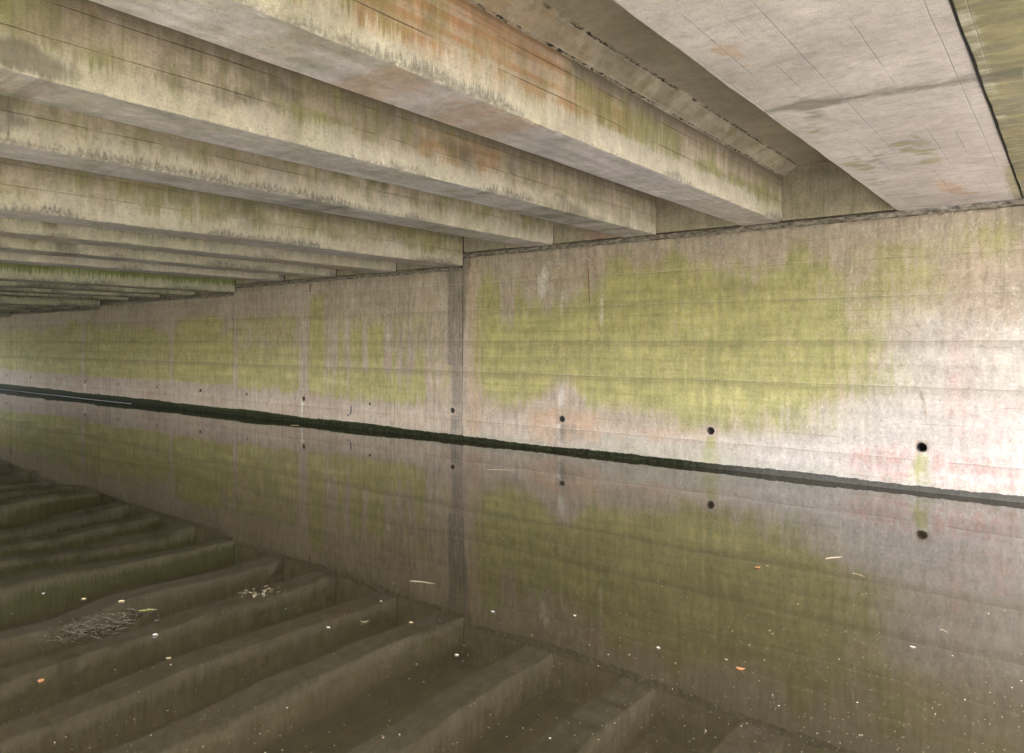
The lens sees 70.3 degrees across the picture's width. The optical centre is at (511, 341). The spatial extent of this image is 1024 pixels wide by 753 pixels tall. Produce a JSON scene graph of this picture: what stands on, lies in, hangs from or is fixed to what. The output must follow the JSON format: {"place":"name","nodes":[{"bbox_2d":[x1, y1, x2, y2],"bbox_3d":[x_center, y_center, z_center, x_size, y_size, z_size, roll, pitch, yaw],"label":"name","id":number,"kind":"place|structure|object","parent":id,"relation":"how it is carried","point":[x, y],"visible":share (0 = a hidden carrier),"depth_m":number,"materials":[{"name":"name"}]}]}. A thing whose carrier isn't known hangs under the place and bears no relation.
{"place":"outdoors","nodes":[
{"label":"outdoors","id":0,"kind":"place"},
{"bbox_2d":[0,389,1023,752],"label":"water","id":1,"kind":"structure","parent":0,"point":[192,525],"depth_m":4.51,"materials":[{"name":"brown liquid"}]},
{"bbox_2d":[44,606,158,642],"bbox_3d":[-2.305,1.587,4.098,0.451,0.029,0.582,0,0,38],"label":"twig tangle","id":2,"kind":"object","parent":1,"relation":"on","point":[103,623],"visible":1,"depth_m":4.09,"materials":[{"name":"wood"}]},
{"bbox_2d":[240,585,278,596],"bbox_3d":[-1.602,1.597,4.642,0.231,0.004,0.259,0,0,38],"label":"straw scatter","id":3,"kind":"object","parent":1,"relation":"on","point":[256,593],"visible":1,"depth_m":4.61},
{"bbox_2d":[5,481,1002,752],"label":"floating dust","id":4,"kind":"object","parent":1,"relation":"on","point":[559,663],"visible":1,"depth_m":3.47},
{"bbox_2d":[0,198,1023,502],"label":"abutment wall","id":5,"kind":"structure","parent":1,"relation":"in","point":[880,348],"depth_m":9.65,"materials":[{"name":"concrete"}]},
{"bbox_2d":[0,311,10,314],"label":"deck beam","id":6,"kind":"structure","parent":5,"relation":"attached to","point":[5,312],"depth_m":23.64,"materials":[{"name":"concrete"}]},
{"bbox_2d":[0,309,29,311],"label":"deck beam","id":7,"kind":"structure","parent":5,"relation":"attached to","point":[11,310],"depth_m":22.51,"materials":[{"name":"concrete"}]},
{"bbox_2d":[0,307,50,310],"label":"deck beam","id":8,"kind":"structure","parent":5,"relation":"attached to","point":[15,308],"depth_m":21.32,"materials":[{"name":"concrete"}]},
{"bbox_2d":[0,304,74,308],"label":"deck beam","id":9,"kind":"structure","parent":5,"relation":"attached to","point":[31,306],"depth_m":20.05,"materials":[{"name":"concrete"}]},
{"bbox_2d":[0,296,99,307],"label":"deck beam","id":10,"kind":"structure","parent":5,"relation":"on","point":[32,301],"depth_m":18.80,"materials":[{"name":"concrete"}]},
{"bbox_2d":[0,292,128,300],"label":"deck beam","id":11,"kind":"structure","parent":5,"relation":"attached to","point":[61,296],"depth_m":17.60,"materials":[{"name":"concrete"}]},
{"bbox_2d":[0,287,159,298],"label":"deck beam","id":12,"kind":"structure","parent":5,"relation":"on","point":[63,292],"depth_m":16.32,"materials":[{"name":"concrete"}]},
{"bbox_2d":[101,292,233,301],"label":"deck slab","id":13,"kind":"structure","parent":12,"relation":"on","point":[196,293],"depth_m":17.57,"materials":[{"name":"concrete"}]},
{"bbox_2d":[0,281,194,295],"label":"deck beam","id":14,"kind":"structure","parent":5,"relation":"on","point":[86,288],"depth_m":15.08,"materials":[{"name":"concrete"}]},
{"bbox_2d":[0,262,234,292],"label":"deck beam","id":15,"kind":"structure","parent":5,"relation":"on","point":[14,272],"depth_m":13.75,"materials":[{"name":"concrete"}]},
{"bbox_2d":[0,251,283,281],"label":"deck beam","id":16,"kind":"structure","parent":5,"relation":"on","point":[50,260],"depth_m":12.30,"materials":[{"name":"concrete"}]},
{"bbox_2d":[0,237,335,277],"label":"deck beam","id":17,"kind":"structure","parent":5,"relation":"on","point":[26,246],"depth_m":11.02,"materials":[{"name":"concrete"}]},
{"bbox_2d":[0,217,395,272],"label":"deck beam","id":18,"kind":"structure","parent":5,"relation":"on","point":[33,230],"depth_m":9.63,"materials":[{"name":"concrete"}]},
{"bbox_2d":[236,263,435,283],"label":"deck slab","id":19,"kind":"structure","parent":18,"relation":"on","point":[400,267],"depth_m":13.49,"materials":[{"name":"concrete"}]},
{"bbox_2d":[0,157,462,267],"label":"deck beam","id":20,"kind":"structure","parent":5,"relation":"on","point":[31,191],"depth_m":8.23,"materials":[{"name":"concrete"}]},
{"bbox_2d":[0,95,552,246],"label":"deck beam","id":21,"kind":"structure","parent":5,"relation":"on","point":[34,132],"depth_m":6.64,"materials":[{"name":"concrete"}]},
{"bbox_2d":[0,0,655,237],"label":"deck beam","id":22,"kind":"structure","parent":5,"relation":"on","point":[91,58],"depth_m":5.05,"materials":[{"name":"concrete"}]},
{"bbox_2d":[90,0,798,225],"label":"deck beam","id":23,"kind":"structure","parent":5,"relation":"on","point":[541,78],"depth_m":4.60,"materials":[{"name":"concrete"}]},
{"bbox_2d":[464,0,895,252],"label":"deck slab","id":24,"kind":"structure","parent":23,"relation":"on","point":[816,183],"depth_m":7.63,"materials":[{"name":"concrete"}]},
{"bbox_2d":[614,0,1023,210],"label":"wide deck beam","id":25,"kind":"structure","parent":5,"relation":"on","point":[887,101],"depth_m":3.95,"materials":[{"name":"grey concrete"}]},
{"bbox_2d":[952,0,1023,196],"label":"edge deck slab","id":26,"kind":"structure","parent":5,"relation":"on","point":[993,30],"depth_m":3.63,"materials":[{"name":"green concrete"}]}
]}

